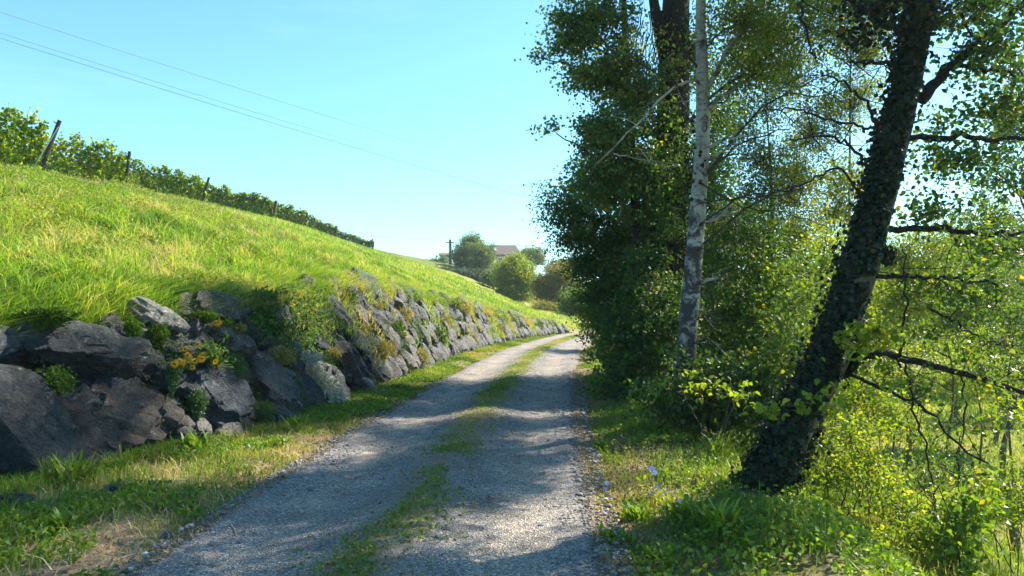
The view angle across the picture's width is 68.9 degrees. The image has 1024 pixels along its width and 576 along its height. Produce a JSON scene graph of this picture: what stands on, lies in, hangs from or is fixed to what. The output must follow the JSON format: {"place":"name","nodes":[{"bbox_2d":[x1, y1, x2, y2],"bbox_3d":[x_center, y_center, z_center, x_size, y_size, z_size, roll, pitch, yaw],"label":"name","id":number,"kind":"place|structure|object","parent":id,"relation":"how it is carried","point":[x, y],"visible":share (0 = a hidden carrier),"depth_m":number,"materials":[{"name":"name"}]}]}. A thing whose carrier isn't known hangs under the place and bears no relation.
{"place":"outdoors","nodes":[
{"label":"outdoors","id":0,"kind":"place"},
{"bbox_2d":[0,382,423,575],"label":"dry grass","id":1,"kind":"structure","parent":0,"point":[225,478],"depth_m":6.28,"materials":[{"name":"plant"}]},
{"bbox_2d":[1,38,544,202],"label":"power line","id":2,"kind":"object","parent":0,"point":[248,115],"visible":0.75,"depth_m":42.36,"materials":[{"name":"metal"}]},
{"bbox_2d":[2,33,553,199],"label":"power line","id":3,"kind":"object","parent":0,"point":[252,111],"visible":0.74,"depth_m":42.46,"materials":[{"name":"metal"}]},
{"bbox_2d":[1,12,556,185],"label":"power line","id":4,"kind":"object","parent":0,"point":[252,92],"visible":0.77,"depth_m":43.80,"materials":[{"name":"metal"}]},
{"bbox_2d":[115,332,616,575],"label":"gravel road","id":5,"kind":"structure","parent":0,"point":[504,529],"depth_m":5.84,"materials":[{"name":"grey gravel"}]},
{"bbox_2d":[103,376,635,575],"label":"pebbles","id":6,"kind":"object","parent":5,"relation":"on","point":[608,506],"visible":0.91,"depth_m":6.13,"materials":[{"name":"gravel"}]},
{"bbox_2d":[260,371,523,575],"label":"median weeds","id":7,"kind":"object","parent":5,"relation":"on","point":[385,526],"visible":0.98,"depth_m":5.05,"materials":[{"name":"plant"}]},
{"bbox_2d":[281,333,582,575],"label":"median grass","id":8,"kind":"structure","parent":5,"relation":"on","point":[535,353],"depth_m":8.10,"materials":[{"name":"plant"}]},
{"bbox_2d":[0,183,1023,575],"bbox_3d":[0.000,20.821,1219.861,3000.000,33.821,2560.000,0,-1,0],"label":"ground","id":9,"kind":"structure","parent":0,"point":[134,533],"depth_m":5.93,"materials":[{"name":"green plant"}]},
{"bbox_2d":[0,493,35,504],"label":"loose stone","id":10,"kind":"object","parent":9,"relation":"on","point":[19,496],"visible":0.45,"depth_m":5.54,"materials":[{"name":"stone"}]},
{"bbox_2d":[0,103,61,173],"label":"vine row","id":11,"kind":"object","parent":9,"relation":"on","point":[30,132],"visible":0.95,"depth_m":22.15,"materials":[{"name":"green plant"}]},
{"bbox_2d":[34,451,76,484],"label":"grass tuft","id":12,"kind":"object","parent":9,"relation":"on","point":[52,470],"visible":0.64,"depth_m":6.32,"materials":[{"name":"plant"}]},
{"bbox_2d":[0,128,131,184],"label":"vine row","id":13,"kind":"object","parent":9,"relation":"on","point":[85,156],"visible":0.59,"depth_m":28.28,"materials":[{"name":"green plant"}]},
{"bbox_2d":[41,506,92,534],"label":"broadleaf weed","id":14,"kind":"object","parent":9,"relation":"on","point":[60,522],"visible":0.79,"depth_m":4.99,"materials":[{"name":"plant"}]},
{"bbox_2d":[48,448,109,486],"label":"grass tuft","id":15,"kind":"object","parent":9,"relation":"on","point":[73,467],"visible":0.82,"depth_m":6.32,"materials":[{"name":"plant"}]},
{"bbox_2d":[3,148,209,201],"bbox_3d":[-21.645,-5.984,38.874,12.516,3.877,0.753,0,-1,6],"label":"vine row","id":16,"kind":"object","parent":9,"relation":"on","point":[179,181],"visible":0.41,"depth_m":38.37,"materials":[{"name":"green plant"}]},
{"bbox_2d":[95,443,152,472],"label":"grass tuft","id":17,"kind":"object","parent":9,"relation":"on","point":[121,457],"visible":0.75,"depth_m":6.96,"materials":[{"name":"plant"}]},
{"bbox_2d":[91,168,276,217],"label":"vine row","id":18,"kind":"object","parent":9,"relation":"on","point":[252,199],"visible":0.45,"depth_m":52.41,"materials":[{"name":"green plant"}]},
{"bbox_2d":[179,429,211,450],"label":"broadleaf weed","id":19,"kind":"object","parent":9,"relation":"on","point":[193,440],"visible":0.69,"depth_m":7.76,"materials":[{"name":"plant"}]},
{"bbox_2d":[0,161,405,314],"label":"slope weeds","id":20,"kind":"object","parent":9,"relation":"on","point":[90,189],"visible":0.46,"depth_m":11.97,"materials":[{"name":"green plant"}]},
{"bbox_2d":[0,373,446,575],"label":"verge weeds","id":21,"kind":"object","parent":9,"relation":"on","point":[375,402],"visible":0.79,"depth_m":5.66,"materials":[{"name":"green plant"}]},
{"bbox_2d":[169,192,308,226],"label":"vine row","id":22,"kind":"object","parent":9,"relation":"on","point":[285,210],"visible":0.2,"depth_m":62.28,"materials":[{"name":"green plant"}]},
{"bbox_2d":[0,165,493,325],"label":"slope grass","id":23,"kind":"structure","parent":9,"relation":"on","point":[203,227],"depth_m":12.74,"materials":[{"name":"plant"}]},
{"bbox_2d":[255,399,276,427],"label":"cushion plant","id":24,"kind":"object","parent":9,"relation":"on","point":[270,416],"visible":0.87,"depth_m":9.19,"materials":[{"name":"green plant"}]},
{"bbox_2d":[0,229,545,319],"bbox_3d":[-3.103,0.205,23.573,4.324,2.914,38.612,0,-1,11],"label":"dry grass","id":25,"kind":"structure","parent":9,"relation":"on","point":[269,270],"depth_m":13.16,"materials":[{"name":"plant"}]},
{"bbox_2d":[0,236,559,336],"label":"rim grass","id":26,"kind":"structure","parent":9,"relation":"on","point":[85,307],"depth_m":9.14,"materials":[{"name":"green plant"}]},
{"bbox_2d":[0,267,568,479],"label":"boulder wall","id":27,"kind":"structure","parent":9,"relation":"on","point":[104,405],"depth_m":8.41,"materials":[{"name":"stone"}]},
{"bbox_2d":[5,306,82,331],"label":"cushion plant","id":28,"kind":"object","parent":27,"relation":"on","point":[48,314],"visible":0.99,"depth_m":7.25,"materials":[{"name":"green plant"}]},
{"bbox_2d":[36,364,79,400],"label":"cushion plant","id":29,"kind":"object","parent":27,"relation":"on","point":[63,376],"visible":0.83,"depth_m":7.11,"materials":[{"name":"green plant"}]},
{"bbox_2d":[121,313,144,337],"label":"cushion plant","id":30,"kind":"object","parent":27,"relation":"on","point":[130,326],"visible":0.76,"depth_m":8.01,"materials":[{"name":"green plant"}]},
{"bbox_2d":[147,320,170,349],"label":"cushion plant","id":31,"kind":"object","parent":27,"relation":"on","point":[161,335],"visible":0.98,"depth_m":8.36,"materials":[{"name":"green plant"}]},
{"bbox_2d":[163,358,181,394],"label":"cushion plant","id":32,"kind":"object","parent":27,"relation":"on","point":[172,373],"visible":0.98,"depth_m":8.18,"materials":[{"name":"green plant"}]},
{"bbox_2d":[170,356,191,370],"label":"coneflower","id":33,"kind":"object","parent":27,"relation":"on","point":[179,363],"visible":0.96,"depth_m":8.25,"materials":[{"name":"yellow plant"}]},
{"bbox_2d":[187,386,209,419],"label":"cushion plant","id":34,"kind":"object","parent":27,"relation":"on","point":[195,405],"visible":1,"depth_m":8.30,"materials":[{"name":"green plant"}]},
{"bbox_2d":[189,308,222,325],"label":"cushion plant","id":35,"kind":"object","parent":27,"relation":"on","point":[208,317],"visible":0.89,"depth_m":9.03,"materials":[{"name":"green plant"}]},
{"bbox_2d":[182,330,235,375],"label":"coneflower","id":36,"kind":"object","parent":27,"relation":"on","point":[202,357],"visible":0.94,"depth_m":8.68,"materials":[{"name":"yellow plant"}]},
{"bbox_2d":[226,349,247,378],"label":"cushion plant","id":37,"kind":"object","parent":27,"relation":"on","point":[239,367],"visible":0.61,"depth_m":9.06,"materials":[{"name":"green plant"}]},
{"bbox_2d":[206,278,356,354],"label":"creeper","id":38,"kind":"object","parent":27,"relation":"attached to","point":[307,313],"visible":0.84,"depth_m":11.17,"materials":[{"name":"green plant"}]},
{"bbox_2d":[267,344,297,364],"bbox_3d":[-3.118,0.919,10.104,0.446,0.320,0.263,0,-1,0],"label":"stonecrop","id":39,"kind":"object","parent":27,"relation":"on","point":[284,353],"visible":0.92,"depth_m":10.07,"materials":[{"name":"green plant"}]},
{"bbox_2d":[26,273,555,444],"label":"crevice weeds","id":40,"kind":"object","parent":27,"relation":"on","point":[290,365],"visible":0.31,"depth_m":10.55,"materials":[{"name":"green plant"}]},
{"bbox_2d":[299,347,323,369],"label":"silver plant","id":41,"kind":"object","parent":27,"relation":"on","point":[311,360],"visible":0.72,"depth_m":10.90,"materials":[{"name":"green plant"}]},
{"bbox_2d":[306,364,347,403],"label":"silver plant","id":42,"kind":"object","parent":27,"relation":"on","point":[317,374],"visible":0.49,"depth_m":11.05,"materials":[{"name":"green plant"}]},
{"bbox_2d":[341,285,363,306],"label":"cushion plant","id":43,"kind":"object","parent":27,"relation":"on","point":[352,297],"visible":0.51,"depth_m":14.61,"materials":[{"name":"green plant"}]},
{"bbox_2d":[377,340,389,362],"bbox_3d":[-2.574,1.298,14.788,0.311,0.544,0.322,-1,-2,38],"label":"stonecrop","id":44,"kind":"object","parent":27,"relation":"on","point":[381,346],"visible":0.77,"depth_m":14.76,"materials":[{"name":"yellow plant"}]},
{"bbox_2d":[235,276,544,367],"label":"dry grass","id":45,"kind":"structure","parent":27,"relation":"on","point":[370,297],"depth_m":14.79,"materials":[{"name":"plant"}]},
{"bbox_2d":[390,316,406,340],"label":"cushion plant","id":46,"kind":"object","parent":27,"relation":"on","point":[399,329],"visible":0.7,"depth_m":16.64,"materials":[{"name":"green plant"}]},
{"bbox_2d":[435,323,449,348],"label":"cushion plant","id":47,"kind":"object","parent":27,"relation":"on","point":[442,337],"visible":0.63,"depth_m":20.66,"materials":[{"name":"green plant"}]},
{"bbox_2d":[238,198,337,236],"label":"vine row","id":48,"kind":"object","parent":9,"relation":"on","point":[322,225],"visible":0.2,"depth_m":74.28,"materials":[{"name":"green plant"}]},
{"bbox_2d":[279,413,309,427],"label":"broadleaf weed","id":49,"kind":"object","parent":9,"relation":"on","point":[295,419],"visible":0.77,"depth_m":9.15,"materials":[{"name":"plant"}]},
{"bbox_2d":[81,177,584,330],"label":"slope grass","id":50,"kind":"structure","parent":9,"relation":"on","point":[377,255],"depth_m":43.09,"materials":[{"name":"plant"}]},
{"bbox_2d":[308,221,373,248],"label":"vine row","id":51,"kind":"object","parent":9,"relation":"on","point":[355,239],"visible":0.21,"depth_m":92.38,"materials":[{"name":"green plant"}]},
{"bbox_2d":[7,366,777,575],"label":"leaf litter","id":52,"kind":"object","parent":9,"relation":"on","point":[603,561],"visible":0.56,"depth_m":5.76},
{"bbox_2d":[434,265,487,281],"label":"hedge","id":53,"kind":"object","parent":9,"relation":"on","point":[473,273],"visible":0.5,"depth_m":87.14,"materials":[{"name":"green plant"}]},
{"bbox_2d":[446,229,499,269],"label":"round tree","id":54,"kind":"object","parent":9,"relation":"on","point":[472,251],"visible":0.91,"depth_m":98.92,"materials":[{"name":"green plant"}]},
{"bbox_2d":[478,259,501,288],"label":"meadow shrub","id":55,"kind":"object","parent":9,"relation":"on","point":[488,282],"visible":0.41,"depth_m":83.39,"materials":[{"name":"green plant"}]},
{"bbox_2d":[483,245,517,268],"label":"house","id":56,"kind":"structure","parent":9,"relation":"on","point":[502,250],"depth_m":133.42,"materials":[{"name":"paint"}]},
{"bbox_2d":[487,247,539,304],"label":"round tree","id":57,"kind":"object","parent":9,"relation":"on","point":[510,279],"visible":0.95,"depth_m":71.12,"materials":[{"name":"green plant"}]},
{"bbox_2d":[513,245,547,270],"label":"round tree","id":58,"kind":"object","parent":9,"relation":"on","point":[537,257],"visible":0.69,"depth_m":121.15,"materials":[{"name":"green plant"}]},
{"bbox_2d":[529,297,560,311],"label":"meadow shrub","id":59,"kind":"object","parent":9,"relation":"on","point":[544,305],"visible":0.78,"depth_m":59.48,"materials":[{"name":"green plant"}]},
{"bbox_2d":[525,260,585,310],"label":"round tree","id":60,"kind":"object","parent":9,"relation":"on","point":[546,286],"visible":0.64,"depth_m":63.27,"materials":[{"name":"green plant"}]},
{"bbox_2d":[553,283,586,315],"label":"round tree","id":61,"kind":"object","parent":9,"relation":"on","point":[563,304],"visible":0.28,"depth_m":54.31,"materials":[{"name":"green plant"}]},
{"bbox_2d":[514,0,695,376],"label":"poplar tree","id":62,"kind":"object","parent":9,"relation":"on","point":[604,130],"visible":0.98,"depth_m":13.24,"materials":[{"name":"green plant"}]},
{"bbox_2d":[590,439,634,455],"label":"weed clump","id":63,"kind":"object","parent":9,"relation":"on","point":[618,449],"visible":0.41,"depth_m":7.93,"materials":[{"name":"plant"}]},
{"bbox_2d":[594,521,635,545],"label":"broadleaf weed","id":64,"kind":"object","parent":9,"relation":"on","point":[620,532],"visible":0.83,"depth_m":4.94,"materials":[{"name":"plant"}]},
{"bbox_2d":[522,151,739,379],"bbox_3d":[2.602,-0.431,14.367,4.786,4.928,5.190,0,-1,0],"label":"hornbeam tree","id":65,"kind":"object","parent":9,"relation":"on","point":[604,265],"visible":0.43,"depth_m":14.50,"materials":[{"name":"green plant"}]},
{"bbox_2d":[616,497,656,522],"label":"broadleaf weed","id":66,"kind":"object","parent":9,"relation":"on","point":[631,509],"visible":0.96,"depth_m":5.43,"materials":[{"name":"plant"}]},
{"bbox_2d":[607,475,670,506],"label":"weed clump","id":67,"kind":"object","parent":9,"relation":"on","point":[640,494],"visible":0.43,"depth_m":5.95,"materials":[{"name":"green plant"}]},
{"bbox_2d":[575,274,710,403],"bbox_3d":[2.211,0.977,12.492,2.299,2.395,2.871,0,-1,0],"label":"hazel shrub","id":68,"kind":"object","parent":9,"relation":"on","point":[645,325],"visible":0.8,"depth_m":12.16,"materials":[{"name":"green plant"}]},
{"bbox_2d":[632,541,691,567],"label":"broadleaf weed","id":69,"kind":"object","parent":9,"relation":"on","point":[649,552],"visible":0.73,"depth_m":4.56,"materials":[{"name":"plant"}]},
{"bbox_2d":[665,494,702,521],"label":"broadleaf weed","id":70,"kind":"object","parent":9,"relation":"on","point":[683,508],"visible":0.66,"depth_m":5.34,"materials":[{"name":"plant"}]},
{"bbox_2d":[605,0,773,394],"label":"poplar tree","id":71,"kind":"object","parent":9,"relation":"on","point":[678,128],"visible":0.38,"depth_m":13.86,"materials":[{"name":"green plant"}]},
{"bbox_2d":[607,340,793,452],"bbox_3d":[2.383,1.305,8.755,2.319,1.386,1.543,-1,-2,19],"label":"bramble shrub","id":72,"kind":"object","parent":9,"relation":"on","point":[709,411],"visible":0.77,"depth_m":8.66,"materials":[{"name":"green plant"}]},
{"bbox_2d":[676,470,727,494],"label":"weed clump","id":73,"kind":"object","parent":9,"relation":"on","point":[698,484],"visible":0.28,"depth_m":6.12,"materials":[{"name":"green plant"}]},
{"bbox_2d":[679,492,744,536],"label":"grass tuft","id":74,"kind":"object","parent":9,"relation":"on","point":[717,514],"visible":0.76,"depth_m":4.97,"materials":[{"name":"plant"}]},
{"bbox_2d":[671,369,760,451],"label":"sapling","id":75,"kind":"object","parent":9,"relation":"on","point":[734,395],"visible":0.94,"depth_m":7.99,"materials":[{"name":"green plant"}]},
{"bbox_2d":[694,428,744,459],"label":"grass tuft","id":76,"kind":"object","parent":9,"relation":"on","point":[715,447],"visible":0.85,"depth_m":7.53,"materials":[{"name":"plant"}]},
{"bbox_2d":[590,0,878,422],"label":"birch tree","id":77,"kind":"object","parent":9,"relation":"on","point":[691,288],"visible":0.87,"depth_m":9.31,"materials":[{"name":"green plant"}]},
{"bbox_2d":[664,179,835,442],"bbox_3d":[3.577,0.337,11.243,2.561,4.174,2.441,0,-1,0],"label":"maple shrub","id":78,"kind":"object","parent":9,"relation":"on","point":[736,311],"visible":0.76,"depth_m":11.03,"materials":[{"name":"green plant"}]},
{"bbox_2d":[688,76,826,399],"bbox_3d":[5.709,-1.147,18.529,4.668,8.387,4.077,1,-2,-26],"label":"broadleaf tree","id":79,"kind":"object","parent":9,"relation":"on","point":[776,93],"visible":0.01,"depth_m":18.23,"materials":[{"name":"green plant"}]},
{"bbox_2d":[584,378,951,575],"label":"verge weeds","id":80,"kind":"object","parent":9,"relation":"on","point":[877,552],"visible":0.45,"depth_m":4.81,"materials":[{"name":"green plant"}]},
{"bbox_2d":[708,30,844,424],"bbox_3d":[5.894,-1.271,17.042,3.380,9.370,2.749,0,-1,0],"label":"broadleaf tree","id":81,"kind":"object","parent":9,"relation":"on","point":[764,158],"visible":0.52,"depth_m":16.91,"materials":[{"name":"green plant"}]},
{"bbox_2d":[727,269,831,470],"bbox_3d":[3.396,1.087,9.077,1.578,2.655,1.965,0,-1,10],"label":"dogwood shrub","id":82,"kind":"object","parent":9,"relation":"on","point":[775,346],"visible":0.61,"depth_m":8.94,"materials":[{"name":"green plant"}]},
{"bbox_2d":[575,343,1011,575],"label":"verge grass","id":83,"kind":"structure","parent":9,"relation":"on","point":[722,473],"depth_m":6.05,"materials":[{"name":"green plant"}]},
{"bbox_2d":[711,0,901,455],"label":"broadleaf tree","id":84,"kind":"object","parent":9,"relation":"on","point":[835,194],"visible":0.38,"depth_m":18.92,"materials":[{"name":"green plant"}]},
{"bbox_2d":[758,212,892,459],"bbox_3d":[6.176,1.020,15.057,2.722,5.189,2.195,0,-1,0],"label":"broadleaf tree","id":85,"kind":"object","parent":9,"relation":"on","point":[820,246],"visible":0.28,"depth_m":14.86,"materials":[{"name":"green plant"}]},
{"bbox_2d":[759,309,896,469],"bbox_3d":[4.830,1.611,11.294,1.783,2.598,1.979,-1,-2,34],"label":"undergrowth bush","id":86,"kind":"object","parent":9,"relation":"on","point":[871,349],"visible":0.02,"depth_m":11.30,"materials":[{"name":"green plant"}]},
{"bbox_2d":[785,240,920,420],"bbox_3d":[11.881,1.327,26.141,5.604,7.118,4.437,0,-1,0],"label":"broadleaf tree","id":87,"kind":"object","parent":9,"relation":"on","point":[870,301],"depth_m":25.60,"materials":[{"name":"green plant"}]},
{"bbox_2d":[700,368,1023,575],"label":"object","id":88,"kind":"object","parent":9,"relation":"on","point":[1002,560],"depth_m":19.75,"materials":[{"name":"green plant"}]},
{"bbox_2d":[802,402,924,523],"bbox_3d":[3.320,1.783,7.345,1.331,1.318,1.560,0,-1,0],"label":"undergrowth bush","id":89,"kind":"object","parent":9,"relation":"on","point":[869,466],"visible":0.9,"depth_m":7.28,"materials":[{"name":"green plant"}]},
{"bbox_2d":[707,0,1023,536],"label":"leaning tree","id":90,"kind":"object","parent":9,"relation":"on","point":[836,350],"visible":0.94,"depth_m":6.33,"materials":[{"name":"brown plant"}]},
{"bbox_2d":[819,360,963,512],"bbox_3d":[4.064,1.764,8.534,1.657,1.866,1.495,0,-1,0],"label":"undergrowth bush","id":91,"kind":"object","parent":9,"relation":"on","point":[858,399],"visible":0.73,"depth_m":8.34,"materials":[{"name":"green plant"}]},
{"bbox_2d":[760,0,1023,276],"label":"broadleaf tree","id":92,"kind":"object","parent":9,"relation":"on","point":[1014,221],"visible":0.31,"depth_m":13.26,"materials":[{"name":"green plant"}]},
{"bbox_2d":[860,314,974,471],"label":"broadleaf tree","id":93,"kind":"object","parent":9,"relation":"on","point":[913,386],"visible":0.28,"depth_m":16.69,"materials":[{"name":"green plant"}]},
{"bbox_2d":[845,462,999,566],"bbox_3d":[3.466,2.083,6.531,1.526,0.932,1.383,0,-1,-18],"label":"undergrowth bush","id":94,"kind":"object","parent":9,"relation":"on","point":[901,509],"visible":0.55,"depth_m":6.63,"materials":[{"name":"green plant"}]},
{"bbox_2d":[867,211,988,465],"bbox_3d":[10.314,1.300,18.913,3.480,6.681,2.832,0,-1,0],"label":"broadleaf tree","id":95,"kind":"object","parent":9,"relation":"on","point":[909,250],"visible":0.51,"depth_m":18.75,"materials":[{"name":"green plant"}]},
{"bbox_2d":[865,318,1002,515],"bbox_3d":[7.579,2.363,13.387,2.584,3.767,1.579,0,-1,0],"label":"broadleaf tree","id":96,"kind":"object","parent":9,"relation":"on","point":[918,346],"visible":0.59,"depth_m":13.37,"materials":[{"name":"green plant"}]},
{"bbox_2d":[884,432,998,526],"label":"undergrowth bush","id":97,"kind":"object","parent":9,"relation":"on","point":[944,463],"visible":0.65,"depth_m":8.04,"materials":[{"name":"green plant"}]},
{"bbox_2d":[873,221,1019,416],"bbox_3d":[16.657,1.113,28.142,5.654,7.846,4.647,0,-1,0],"label":"broadleaf tree","id":98,"kind":"object","parent":9,"relation":"on","point":[963,263],"visible":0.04,"depth_m":27.84,"materials":[{"name":"green plant"}]},
{"bbox_2d":[884,466,1016,575],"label":"undergrowth bush","id":99,"kind":"object","parent":9,"relation":"on","point":[967,544],"visible":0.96,"depth_m":6.00,"materials":[{"name":"plant"}]},
{"bbox_2d":[917,252,1023,444],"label":"broadleaf tree","id":100,"kind":"object","parent":9,"relation":"on","point":[1011,279],"visible":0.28,"depth_m":22.75,"materials":[{"name":"green plant"}]},
{"bbox_2d":[918,318,1023,467],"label":"broadleaf tree","id":101,"kind":"object","parent":9,"relation":"on","point":[949,384],"visible":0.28,"depth_m":18.77,"materials":[{"name":"green plant"}]},
{"bbox_2d":[921,447,1023,575],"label":"undergrowth bush","id":102,"kind":"object","parent":9,"relation":"on","point":[1014,510],"visible":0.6,"depth_m":7.84,"materials":[{"name":"green plant"}]},
{"bbox_2d":[943,316,1023,506],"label":"broadleaf tree","id":103,"kind":"object","parent":9,"relation":"on","point":[1012,339],"visible":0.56,"depth_m":14.96,"materials":[{"name":"green plant"}]},
{"bbox_2d":[959,378,1023,557],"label":"broadleaf tree","id":104,"kind":"object","parent":9,"relation":"on","point":[1017,400],"visible":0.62,"depth_m":11.89,"materials":[{"name":"green plant"}]},
{"bbox_2d":[971,292,1023,434],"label":"broadleaf tree","id":105,"kind":"object","parent":9,"relation":"on","point":[1011,321],"visible":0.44,"depth_m":15.93,"materials":[{"name":"green plant"}]},
{"bbox_2d":[0,0,1023,281],"label":"sky","id":106,"kind":"structure","parent":0,"point":[442,75],"materials":[{"name":"blue"}]},
{"bbox_2d":[588,413,895,575],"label":"leaf litter","id":107,"kind":"object","parent":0,"point":[812,568],"visible":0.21,"depth_m":5.78,"materials":[{"name":"plant"}]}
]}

